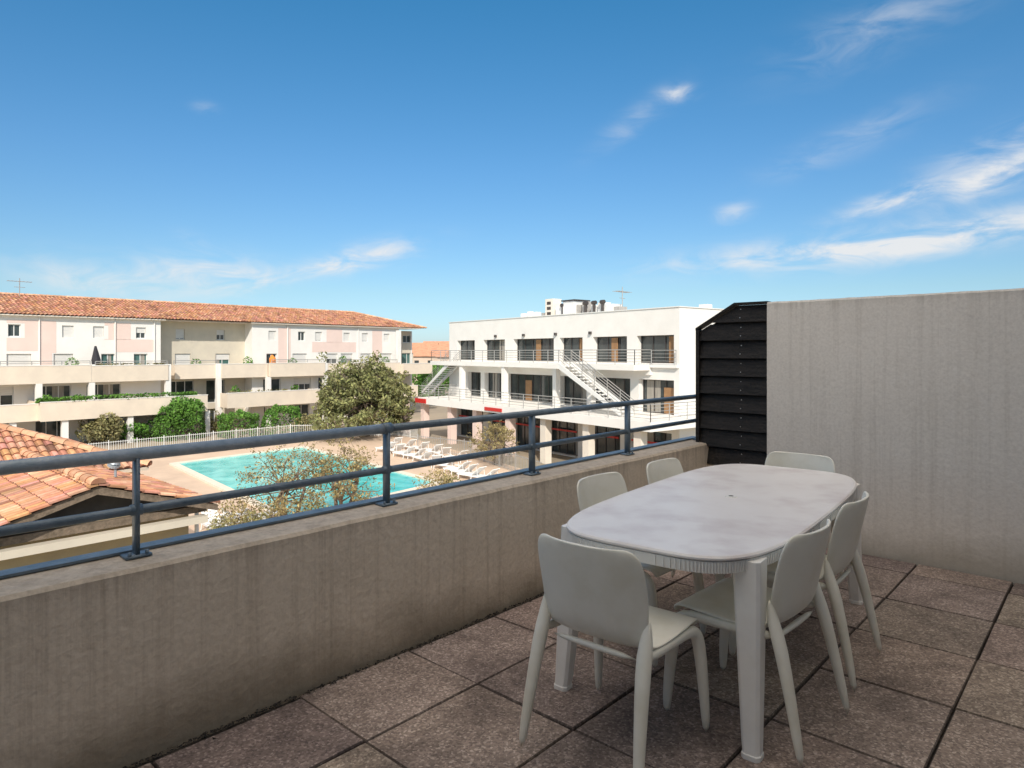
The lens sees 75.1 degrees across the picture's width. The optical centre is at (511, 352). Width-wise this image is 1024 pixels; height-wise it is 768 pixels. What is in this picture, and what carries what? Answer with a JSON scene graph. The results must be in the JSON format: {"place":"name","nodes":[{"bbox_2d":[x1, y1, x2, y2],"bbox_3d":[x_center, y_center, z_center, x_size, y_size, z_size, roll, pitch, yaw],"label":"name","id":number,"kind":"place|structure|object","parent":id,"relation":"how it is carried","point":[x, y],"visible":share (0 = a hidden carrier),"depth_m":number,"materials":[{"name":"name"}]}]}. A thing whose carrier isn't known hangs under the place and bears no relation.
{"place":"outdoors","nodes":[
{"label":"outdoors","id":0,"kind":"place"},
{"bbox_2d":[82,392,575,468],"bbox_3d":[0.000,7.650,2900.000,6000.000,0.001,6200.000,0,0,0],"label":"ground","id":1,"kind":"structure","parent":0,"point":[437,412],"depth_m":58.68,"materials":[{"name":"beige concrete"}]},
{"bbox_2d":[75,412,124,443],"bbox_3d":[-34.136,6.228,55.195,4.144,2.843,3.005,0,0,0],"label":"green shrub","id":2,"kind":"object","parent":1,"relation":"on","point":[107,427],"visible":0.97,"depth_m":54.69,"materials":[{"name":"green plant"}]},
{"bbox_2d":[0,423,220,570],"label":"tiled roof cottage","id":3,"kind":"structure","parent":1,"relation":"on","point":[36,496],"depth_m":14.74,"materials":[{"name":"orange tile"}]},
{"bbox_2d":[107,462,120,476],"bbox_3d":[-9.933,2.900,16.620,0.281,0.721,0.285,0,0,0],"label":"roof lamp","id":4,"kind":"object","parent":3,"relation":"on","point":[114,466],"visible":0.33,"depth_m":16.56,"materials":[{"name":"silver metal"}]},
{"bbox_2d":[117,421,152,441],"bbox_3d":[-32.661,6.820,57.353,3.004,2.038,2.498,0,0,0],"label":"green shrub","id":5,"kind":"object","parent":1,"relation":"on","point":[136,430],"visible":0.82,"depth_m":56.99,"materials":[{"name":"green plant"}]},
{"bbox_2d":[146,395,206,441],"bbox_3d":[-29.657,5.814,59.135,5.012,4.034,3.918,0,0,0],"label":"green shrub","id":6,"kind":"object","parent":1,"relation":"on","point":[179,415],"visible":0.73,"depth_m":58.55,"materials":[{"name":"green plant"}]},
{"bbox_2d":[0,292,431,442],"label":"balconied apartment block","id":7,"kind":"structure","parent":1,"relation":"on","point":[43,338],"depth_m":63.45,"materials":[{"name":"beige paint"}]},
{"bbox_2d":[7,278,24,295],"bbox_3d":[-43.318,-5.600,58.600,0.700,1.900,1.800,0,0,42],"label":"tv antenna","id":8,"kind":"object","parent":7,"relation":"on","point":[19,281],"visible":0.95,"depth_m":58.57,"materials":[{"name":"grey metal"}]},
{"bbox_2d":[65,357,78,364],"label":"potted plant","id":9,"kind":"object","parent":7,"relation":"on","point":[75,361],"visible":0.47,"depth_m":55.87,"materials":[{"name":"green plant"}]},
{"bbox_2d":[91,346,100,364],"bbox_3d":[-35.659,0.828,57.108,0.664,2.803,0.665,0,0,-22],"label":"closed parasol","id":10,"kind":"object","parent":7,"relation":"on","point":[95,356],"visible":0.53,"depth_m":56.92,"materials":[{"name":"grey fabric"}]},
{"bbox_2d":[35,391,197,403],"bbox_3d":[-32.795,3.704,56.112,0.805,0.651,12.413,0,0,43],"label":"balcony hedge","id":11,"kind":"object","parent":7,"relation":"on","point":[54,399],"visible":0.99,"depth_m":55.54,"materials":[{"name":"green plant"}]},
{"bbox_2d":[97,362,163,364],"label":"balcony hedge","id":12,"kind":"object","parent":7,"relation":"on","point":[123,363],"visible":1,"depth_m":58.64,"materials":[{"name":"green plant"}]},
{"bbox_2d":[230,385,239,391],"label":"potted plant","id":13,"kind":"object","parent":7,"relation":"on","point":[232,389],"visible":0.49,"depth_m":65.56,"materials":[{"name":"green plant"}]},
{"bbox_2d":[242,356,252,363],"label":"potted plant","id":14,"kind":"object","parent":7,"relation":"on","point":[245,358],"visible":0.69,"depth_m":67.89,"materials":[{"name":"green plant"}]},
{"bbox_2d":[228,388,287,392],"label":"balcony hedge","id":15,"kind":"object","parent":7,"relation":"on","point":[255,391],"visible":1,"depth_m":66.35,"materials":[{"name":"green plant"}]},
{"bbox_2d":[269,355,275,362],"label":"closed parasol","id":16,"kind":"object","parent":7,"relation":"on","point":[271,358],"visible":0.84,"depth_m":68.97,"materials":[{"name":"orange fabric"}]},
{"bbox_2d":[209,409,231,433],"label":"green shrub","id":17,"kind":"object","parent":1,"relation":"on","point":[214,425],"visible":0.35,"depth_m":62.60,"materials":[{"name":"green plant"}]},
{"bbox_2d":[216,409,259,438],"bbox_3d":[-25.026,6.442,60.987,2.722,2.673,3.549,0,0,44],"label":"clipped hedge","id":18,"kind":"object","parent":1,"relation":"on","point":[251,419],"visible":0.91,"depth_m":60.32,"materials":[{"name":"green plant"}]},
{"bbox_2d":[259,404,302,435],"bbox_3d":[-21.733,6.260,62.950,4.221,3.057,2.658,0,0,-44],"label":"clipped hedge","id":19,"kind":"object","parent":1,"relation":"on","point":[277,408],"visible":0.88,"depth_m":62.34,"materials":[{"name":"green plant"}]},
{"bbox_2d":[291,413,320,431],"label":"green shrub","id":20,"kind":"object","parent":1,"relation":"on","point":[305,418],"visible":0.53,"depth_m":62.64,"materials":[{"name":"green plant"}]},
{"bbox_2d":[292,429,394,505],"bbox_3d":[-7.625,5.585,30.720,3.732,4.228,4.076,0,0,19],"label":"tamarisk tree","id":21,"kind":"object","parent":1,"relation":"on","point":[337,495],"visible":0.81,"depth_m":30.32,"materials":[{"name":"green plant"}]},
{"bbox_2d":[412,374,429,392],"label":"green shrub","id":22,"kind":"object","parent":1,"relation":"on","point":[415,381],"visible":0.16,"depth_m":106.21,"materials":[{"name":"green plant"}]},
{"bbox_2d":[417,367,448,396],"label":"green shrub","id":23,"kind":"object","parent":1,"relation":"on","point":[444,384],"visible":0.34,"depth_m":94.79,"materials":[{"name":"green plant"}]},
{"bbox_2d":[432,365,448,384],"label":"green shrub","id":24,"kind":"object","parent":1,"relation":"on","point":[438,366],"visible":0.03,"depth_m":117.61,"materials":[{"name":"green plant"}]},
{"bbox_2d":[401,400,515,456],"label":"columns","id":25,"kind":"structure","parent":1,"relation":"on","point":[452,429],"depth_m":55.70,"materials":[{"name":"beige paint"}]},
{"bbox_2d":[449,307,678,457],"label":"walls","id":26,"kind":"structure","parent":1,"relation":"on","point":[633,326],"depth_m":48.48,"materials":[{"name":"white paint"}]},
{"bbox_2d":[494,331,591,336],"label":"wall lamps","id":27,"kind":"object","parent":26,"relation":"attached to","point":[589,332],"depth_m":50.15,"materials":[{"name":"grey"}]},
{"bbox_2d":[459,415,657,443],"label":"fascia","id":28,"kind":"structure","parent":26,"relation":"attached to","point":[650,442],"depth_m":49.95,"materials":[{"name":"red paint"}]},
{"bbox_2d":[461,335,673,455],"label":"windows","id":29,"kind":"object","parent":26,"relation":"attached to","point":[565,385],"depth_m":50.17,"materials":[{"name":"brown glass"}]},
{"bbox_2d":[493,336,669,454],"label":"curtains","id":30,"kind":"object","parent":29,"relation":"attached to","point":[650,395],"visible":0.41,"depth_m":43.59,"materials":[{"name":"brown fabric"}]},
{"bbox_2d":[462,336,673,454],"bbox_3d":[2.876,3.245,51.713,0.020,8.710,25.216,0,0,-37],"label":"glazing glass","id":31,"kind":"object","parent":26,"relation":"attached to","point":[659,342],"visible":0.28,"depth_m":49.98,"materials":[{"name":"black glass"}]},
{"bbox_2d":[526,336,673,413],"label":"doors","id":32,"kind":"structure","parent":26,"relation":"attached to","point":[668,392],"depth_m":45.86,"materials":[{"name":"brown wood"}]},
{"bbox_2d":[540,419,646,463],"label":"columns","id":33,"kind":"structure","parent":1,"relation":"on","point":[588,446],"depth_m":42.70,"materials":[{"name":"white paint"}]},
{"bbox_2d":[679,307,721,437],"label":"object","id":34,"kind":"object","parent":1,"relation":"on","point":[691,320],"visible":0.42,"depth_m":41.53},
{"bbox_2d":[545,299,560,314],"bbox_3d":[3.627,-3.601,58.417,1.000,2.181,1.000,0,0,-37],"label":"chimney","id":35,"kind":"object","parent":34,"relation":"on","point":[554,303],"visible":0.5,"depth_m":57.95,"materials":[{"name":"white paint"}]},
{"bbox_2d":[418,361,695,431],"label":"balcony slabs","id":36,"kind":"structure","parent":34,"relation":"attached to","point":[613,420],"depth_m":45.29,"materials":[{"name":"white concrete"}]},
{"bbox_2d":[415,398,501,411],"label":"signs","id":37,"kind":"object","parent":36,"relation":"attached to","point":[418,400],"visible":1,"depth_m":50.53,"materials":[{"name":"red"}]},
{"bbox_2d":[459,366,595,410],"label":"columns","id":38,"kind":"structure","parent":36,"relation":"on","point":[504,381],"depth_m":52.92,"materials":[{"name":"white paint"}]},
{"bbox_2d":[422,360,633,416],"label":"stairs","id":39,"kind":"structure","parent":36,"relation":"on","point":[567,372],"depth_m":44.78,"materials":[{"name":"white"}]},
{"bbox_2d":[419,349,695,421],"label":"railings","id":40,"kind":"object","parent":36,"relation":"on","point":[509,401],"visible":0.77,"depth_m":45.21,"materials":[{"name":"grey metal"}]},
{"bbox_2d":[547,299,605,314],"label":"roof ducts","id":41,"kind":"object","parent":34,"relation":"on","point":[593,303],"visible":0.71,"depth_m":54.03,"materials":[{"name":"grey metal"}]},
{"bbox_2d":[541,301,626,315],"bbox_3d":[5.723,-3.351,55.527,0.990,1.682,9.689,0,0,-37],"label":"roof equipment","id":42,"kind":"object","parent":34,"relation":"on","point":[579,308],"visible":0.29,"depth_m":54.66,"materials":[{"name":"concrete"}]},
{"bbox_2d":[612,287,630,306],"bbox_3d":[8.560,-3.810,51.664,0.700,2.600,1.800,0,0,42],"label":"tv antenna","id":43,"kind":"object","parent":42,"relation":"on","point":[622,291],"visible":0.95,"depth_m":51.64,"materials":[{"name":"grey metal"}]},
{"bbox_2d":[448,306,723,322],"bbox_3d":[8.602,-2.840,56.604,16.110,0.060,27.134,0,0,-37],"label":"roof coping","id":44,"kind":"object","parent":34,"relation":"on","point":[596,312],"visible":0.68,"depth_m":46.30,"materials":[{"name":"white"}]},
{"bbox_2d":[521,301,711,316],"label":"roof housings","id":45,"kind":"object","parent":34,"relation":"on","point":[569,307],"visible":0.33,"depth_m":55.33,"materials":[{"name":"white"}]},
{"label":"walls","id":46,"kind":"object","parent":1,"relation":"on","visible":0},
{"bbox_2d":[0,439,709,767],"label":"parapet wall","id":47,"kind":"structure","parent":46,"relation":"attached to","point":[117,661],"depth_m":2.70,"materials":[{"name":"grey concrete"}]},
{"bbox_2d":[0,394,695,578],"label":"terrace railing","id":48,"kind":"object","parent":47,"relation":"on","point":[135,510],"visible":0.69,"depth_m":2.89,"materials":[{"name":"blue metal"}]},
{"bbox_2d":[133,548,1023,767],"bbox_3d":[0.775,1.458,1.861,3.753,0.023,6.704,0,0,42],"label":"terrace paving","id":49,"kind":"structure","parent":46,"relation":"on","point":[454,700],"depth_m":2.76,"materials":[{"name":"tile"}]},
{"bbox_2d":[123,592,543,767],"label":"gutter debris","id":50,"kind":"object","parent":49,"relation":"on","point":[278,702],"visible":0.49,"depth_m":2.81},
{"bbox_2d":[519,533,709,767],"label":"plastic chair","id":51,"kind":"object","parent":49,"relation":"on","point":[599,595],"visible":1,"depth_m":2.31,"materials":[{"name":"white plastic"}]},
{"bbox_2d":[577,472,705,667],"bbox_3d":[0.623,1.050,3.399,0.552,0.788,0.506,0,0,42],"label":"plastic chair","id":52,"kind":"object","parent":49,"relation":"on","point":[592,490],"visible":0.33,"depth_m":3.48,"materials":[{"name":"white plastic"}]},
{"bbox_2d":[643,458,723,581],"bbox_3d":[1.074,1.050,3.893,0.552,0.788,0.506,0,0,40],"label":"plastic chair","id":53,"kind":"object","parent":49,"relation":"on","point":[658,470],"visible":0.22,"depth_m":4.08,"materials":[{"name":"white plastic"}]},
{"bbox_2d":[554,464,863,762],"bbox_3d":[1.110,1.087,3.374,0.944,0.726,2.140,0,0,38],"label":"garden table","id":54,"kind":"object","parent":49,"relation":"on","point":[743,523],"visible":0.9,"depth_m":2.85,"materials":[{"name":"white plastic"}]},
{"bbox_2d":[663,519,848,767],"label":"plastic chair","id":55,"kind":"object","parent":49,"relation":"on","point":[796,589],"visible":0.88,"depth_m":2.51,"materials":[{"name":"white plastic"}]},
{"bbox_2d":[731,451,843,601],"bbox_3d":[1.722,1.050,4.157,0.506,0.788,0.552,0,0,42],"label":"plastic chair","id":56,"kind":"object","parent":49,"relation":"on","point":[801,461],"visible":0.21,"depth_m":4.33,"materials":[{"name":"white plastic"}]},
{"bbox_2d":[729,491,881,691],"bbox_3d":[1.399,1.050,3.178,0.552,0.788,0.506,0,0,40],"label":"plastic chair","id":57,"kind":"object","parent":49,"relation":"on","point":[842,554],"visible":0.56,"depth_m":2.94,"materials":[{"name":"white plastic"}]},
{"bbox_2d":[767,288,1023,584],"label":"end wall","id":58,"kind":"structure","parent":46,"relation":"attached to","point":[906,412],"depth_m":4.58,"materials":[{"name":"grey concrete"}]},
{"bbox_2d":[140,435,519,533],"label":"pool deck","id":59,"kind":"structure","parent":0,"point":[161,469],"depth_m":46.79,"materials":[{"name":"beige stone"}]},
{"bbox_2d":[200,509,226,529],"bbox_3d":[-12.629,7.218,28.375,0.734,0.862,1.900,0,0,-43],"label":"sun lounger","id":60,"kind":"object","parent":59,"relation":"on","point":[212,513],"visible":0.33,"depth_m":28.74,"materials":[{"name":"white plastic"}]},
{"bbox_2d":[206,515,241,529],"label":"dry shrub","id":61,"kind":"object","parent":59,"relation":"on","point":[224,522],"visible":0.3,"depth_m":26.59,"materials":[{"name":"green plant"}]},
{"bbox_2d":[204,498,252,526],"bbox_3d":[-11.975,7.048,28.333,1.989,1.446,1.928,0,0,0],"label":"dry shrub","id":62,"kind":"object","parent":59,"relation":"on","point":[237,510],"visible":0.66,"depth_m":28.28,"materials":[{"name":"beige plant"}]},
{"bbox_2d":[219,508,265,522],"bbox_3d":[-11.849,7.218,29.335,1.900,0.862,0.734,0,0,-22],"label":"sun lounger","id":63,"kind":"object","parent":59,"relation":"on","point":[236,516],"visible":0.17,"depth_m":29.02,"materials":[{"name":"white plastic"}]},
{"bbox_2d":[88,423,416,449],"bbox_3d":[-20.887,7.010,55.638,25.391,1.280,5.921,0,0,-29],"label":"picket fence","id":64,"kind":"object","parent":59,"relation":"on","point":[205,433],"visible":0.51,"depth_m":54.16,"materials":[{"name":"white"}]},
{"bbox_2d":[239,505,270,522],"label":"dry shrub","id":65,"kind":"object","parent":59,"relation":"on","point":[254,517],"visible":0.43,"depth_m":27.58,"materials":[{"name":"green plant"}]},
{"bbox_2d":[239,508,276,518],"bbox_3d":[-11.357,7.218,30.012,0.734,0.862,1.900,0,0,31],"label":"sun lounger","id":66,"kind":"object","parent":59,"relation":"on","point":[246,509],"visible":0.2,"depth_m":29.67,"materials":[{"name":"white plastic"}]},
{"bbox_2d":[258,494,303,518],"bbox_3d":[-9.929,6.831,28.645,1.986,1.482,1.883,0,0,0],"label":"dry shrub","id":67,"kind":"object","parent":59,"relation":"on","point":[271,505],"visible":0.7,"depth_m":28.58,"materials":[{"name":"green plant"}]},
{"bbox_2d":[221,440,343,515],"bbox_3d":[-10.059,5.594,29.851,4.653,4.215,4.968,0,0,15],"label":"tamarisk tree","id":68,"kind":"object","parent":59,"relation":"on","point":[281,493],"visible":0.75,"depth_m":29.63,"materials":[{"name":"green plant"}]},
{"bbox_2d":[181,448,428,513],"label":"swimming pool","id":69,"kind":"structure","parent":59,"relation":"in","point":[221,470],"depth_m":41.44,"materials":[{"name":"liquid"}]},
{"bbox_2d":[169,446,440,516],"bbox_3d":[-13.452,7.580,41.848,10.468,0.140,22.447,0,0,-41],"label":"pool coping","id":70,"kind":"object","parent":59,"relation":"on","point":[203,478],"visible":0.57,"depth_m":41.06,"materials":[{"name":"white stone"}]},
{"bbox_2d":[293,496,331,512],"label":"dry shrub","id":71,"kind":"object","parent":59,"relation":"on","point":[308,503],"visible":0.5,"depth_m":29.18,"materials":[{"name":"green plant"}]},
{"bbox_2d":[307,350,416,437],"bbox_3d":[-13.704,3.718,59.878,9.925,7.934,11.822,0,0,0],"label":"tamarisk tree","id":72,"kind":"object","parent":59,"relation":"on","point":[373,394],"visible":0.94,"depth_m":59.04,"materials":[{"name":"green plant"}]},
{"bbox_2d":[375,442,396,453],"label":"sun lounger","id":73,"kind":"object","parent":59,"relation":"on","point":[392,444],"visible":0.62,"depth_m":50.99,"materials":[{"name":"white plastic"}]},
{"bbox_2d":[390,437,402,447],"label":"sun lounger","id":74,"kind":"object","parent":59,"relation":"on","point":[398,440],"visible":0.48,"depth_m":53.55,"materials":[{"name":"white plastic"}]},
{"bbox_2d":[390,444,404,455],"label":"sun lounger","id":75,"kind":"object","parent":59,"relation":"on","point":[398,447],"visible":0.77,"depth_m":49.79,"materials":[{"name":"white plastic"}]},
{"bbox_2d":[392,446,415,458],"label":"sun lounger","id":76,"kind":"object","parent":59,"relation":"on","point":[409,450],"visible":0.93,"depth_m":48.38,"materials":[{"name":"white plastic"}]},
{"bbox_2d":[403,439,416,449],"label":"sun lounger","id":77,"kind":"object","parent":59,"relation":"on","point":[410,443],"visible":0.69,"depth_m":52.35,"materials":[{"name":"white plastic"}]},
{"bbox_2d":[402,448,426,460],"bbox_3d":[-6.975,7.218,47.771,1.900,0.862,0.734,0,0,36],"label":"sun lounger","id":78,"kind":"object","parent":59,"relation":"on","point":[420,451],"visible":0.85,"depth_m":47.54,"materials":[{"name":"white plastic"}]},
{"bbox_2d":[410,442,429,449],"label":"sun lounger","id":79,"kind":"object","parent":59,"relation":"on","point":[423,445],"visible":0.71,"depth_m":50.94,"materials":[{"name":"white plastic"}]},
{"bbox_2d":[412,451,433,460],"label":"sun lounger","id":80,"kind":"object","parent":59,"relation":"on","point":[426,455],"visible":0.84,"depth_m":46.08,"materials":[{"name":"white plastic"}]},
{"bbox_2d":[422,455,440,467],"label":"sun lounger","id":81,"kind":"object","parent":59,"relation":"on","point":[435,456],"visible":0.36,"depth_m":44.33,"materials":[{"name":"white plastic"}]},
{"bbox_2d":[412,468,451,488],"bbox_3d":[-4.147,6.886,35.250,2.227,1.539,2.014,0,0,-33],"label":"dry shrub","id":82,"kind":"object","parent":59,"relation":"on","point":[430,478],"visible":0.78,"depth_m":35.29,"materials":[{"name":"beige plant"}]},
{"bbox_2d":[423,444,442,454],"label":"sun lounger","id":83,"kind":"object","parent":59,"relation":"on","point":[436,447],"visible":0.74,"depth_m":49.65,"materials":[{"name":"white plastic"}]},
{"bbox_2d":[433,447,451,457],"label":"sun lounger","id":84,"kind":"object","parent":59,"relation":"on","point":[445,450],"visible":0.93,"depth_m":48.07,"materials":[{"name":"white plastic"}]},
{"bbox_2d":[433,462,460,468],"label":"sun lounger","id":85,"kind":"object","parent":59,"relation":"on","point":[449,464],"visible":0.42,"depth_m":43.55,"materials":[{"name":"white plastic"}]},
{"bbox_2d":[439,470,462,484],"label":"dry shrub","id":86,"kind":"object","parent":59,"relation":"on","point":[454,478],"visible":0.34,"depth_m":36.63,"materials":[{"name":"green plant"}]},
{"bbox_2d":[443,450,467,462],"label":"sun lounger","id":87,"kind":"object","parent":59,"relation":"on","point":[462,452],"visible":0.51,"depth_m":46.51,"materials":[{"name":"white plastic"}]},
{"bbox_2d":[443,461,471,475],"bbox_3d":[-3.443,7.218,42.093,1.900,0.862,0.734,0,0,37],"label":"sun lounger","id":88,"kind":"object","parent":59,"relation":"on","point":[463,465],"visible":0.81,"depth_m":41.91,"materials":[{"name":"white plastic"}]},
{"bbox_2d":[450,464,477,478],"bbox_3d":[-2.940,7.218,41.146,1.900,0.862,0.734,0,0,42],"label":"sun lounger","id":89,"kind":"object","parent":59,"relation":"on","point":[470,468],"visible":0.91,"depth_m":40.92,"materials":[{"name":"white plastic"}]},
{"bbox_2d":[457,466,486,476],"bbox_3d":[-2.423,7.218,40.156,1.900,0.862,0.734,0,0,39],"label":"sun lounger","id":90,"kind":"object","parent":59,"relation":"on","point":[478,470],"visible":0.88,"depth_m":39.93,"materials":[{"name":"white plastic"}]},
{"bbox_2d":[417,434,541,470],"bbox_3d":[-2.155,7.010,46.188,1.627,1.280,15.600,0,0,-36],"label":"picket fence","id":91,"kind":"object","parent":59,"relation":"on","point":[472,448],"visible":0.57,"depth_m":45.81,"materials":[{"name":"grey"}]},
{"bbox_2d":[469,468,499,478],"bbox_3d":[-1.608,7.218,39.469,1.900,0.862,0.734,0,0,39],"label":"sun lounger","id":92,"kind":"object","parent":59,"relation":"on","point":[493,471],"visible":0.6,"depth_m":39.31,"materials":[{"name":"white plastic"}]},
{"bbox_2d":[466,420,519,465],"bbox_3d":[-1.119,6.028,45.495,3.543,3.331,3.969,0,0,20],"label":"tamarisk tree","id":93,"kind":"object","parent":59,"relation":"on","point":[499,442],"visible":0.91,"depth_m":45.10,"materials":[{"name":"green plant"}]},
{"bbox_2d":[412,356,436,384],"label":"walls","id":94,"kind":"structure","parent":0,"point":[423,359],"depth_m":150.00,"materials":[{"name":"beige paint"}]},
{"bbox_2d":[412,348,437,355],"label":"roof","id":95,"kind":"structure","parent":94,"relation":"on","point":[421,351],"depth_m":152.56,"materials":[{"name":"tile"}]},
{"bbox_2d":[412,343,438,347],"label":"roof","id":96,"kind":"structure","parent":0,"point":[417,345],"depth_m":262.99,"materials":[{"name":"tile"}]},
{"bbox_2d":[424,344,448,347],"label":"roof","id":97,"kind":"structure","parent":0,"point":[436,345],"depth_m":173.50,"materials":[{"name":"tile"}]},
{"bbox_2d":[437,357,448,360],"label":"walls","id":98,"kind":"structure","parent":0,"point":[438,359],"depth_m":140.00,"materials":[{"name":"beige paint"}]},
{"bbox_2d":[435,348,448,356],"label":"roof","id":99,"kind":"structure","parent":98,"relation":"on","point":[443,353],"depth_m":142.20,"materials":[{"name":"tile"}]},
{"bbox_2d":[0,0,1023,342],"label":"sky","id":100,"kind":"structure","parent":0,"point":[431,164],"materials":[{"name":"blue"}]},
{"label":"walls","id":101,"kind":"object","parent":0,"visible":0},
{"bbox_2d":[423,341,448,343],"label":"roof","id":102,"kind":"structure","parent":101,"relation":"on","point":[443,342],"depth_m":303.27,"materials":[{"name":"tile"}]},
{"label":"screen plinth","id":103,"kind":"object","parent":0,"visible":0},
{"bbox_2d":[695,301,770,464],"bbox_3d":[1.829,0.269,5.537,0.616,1.362,0.095,0,0,42],"label":"slatted wood screen","id":104,"kind":"object","parent":103,"relation":"on","point":[731,384],"visible":0.91,"depth_m":5.51,"materials":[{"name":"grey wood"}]}
]}

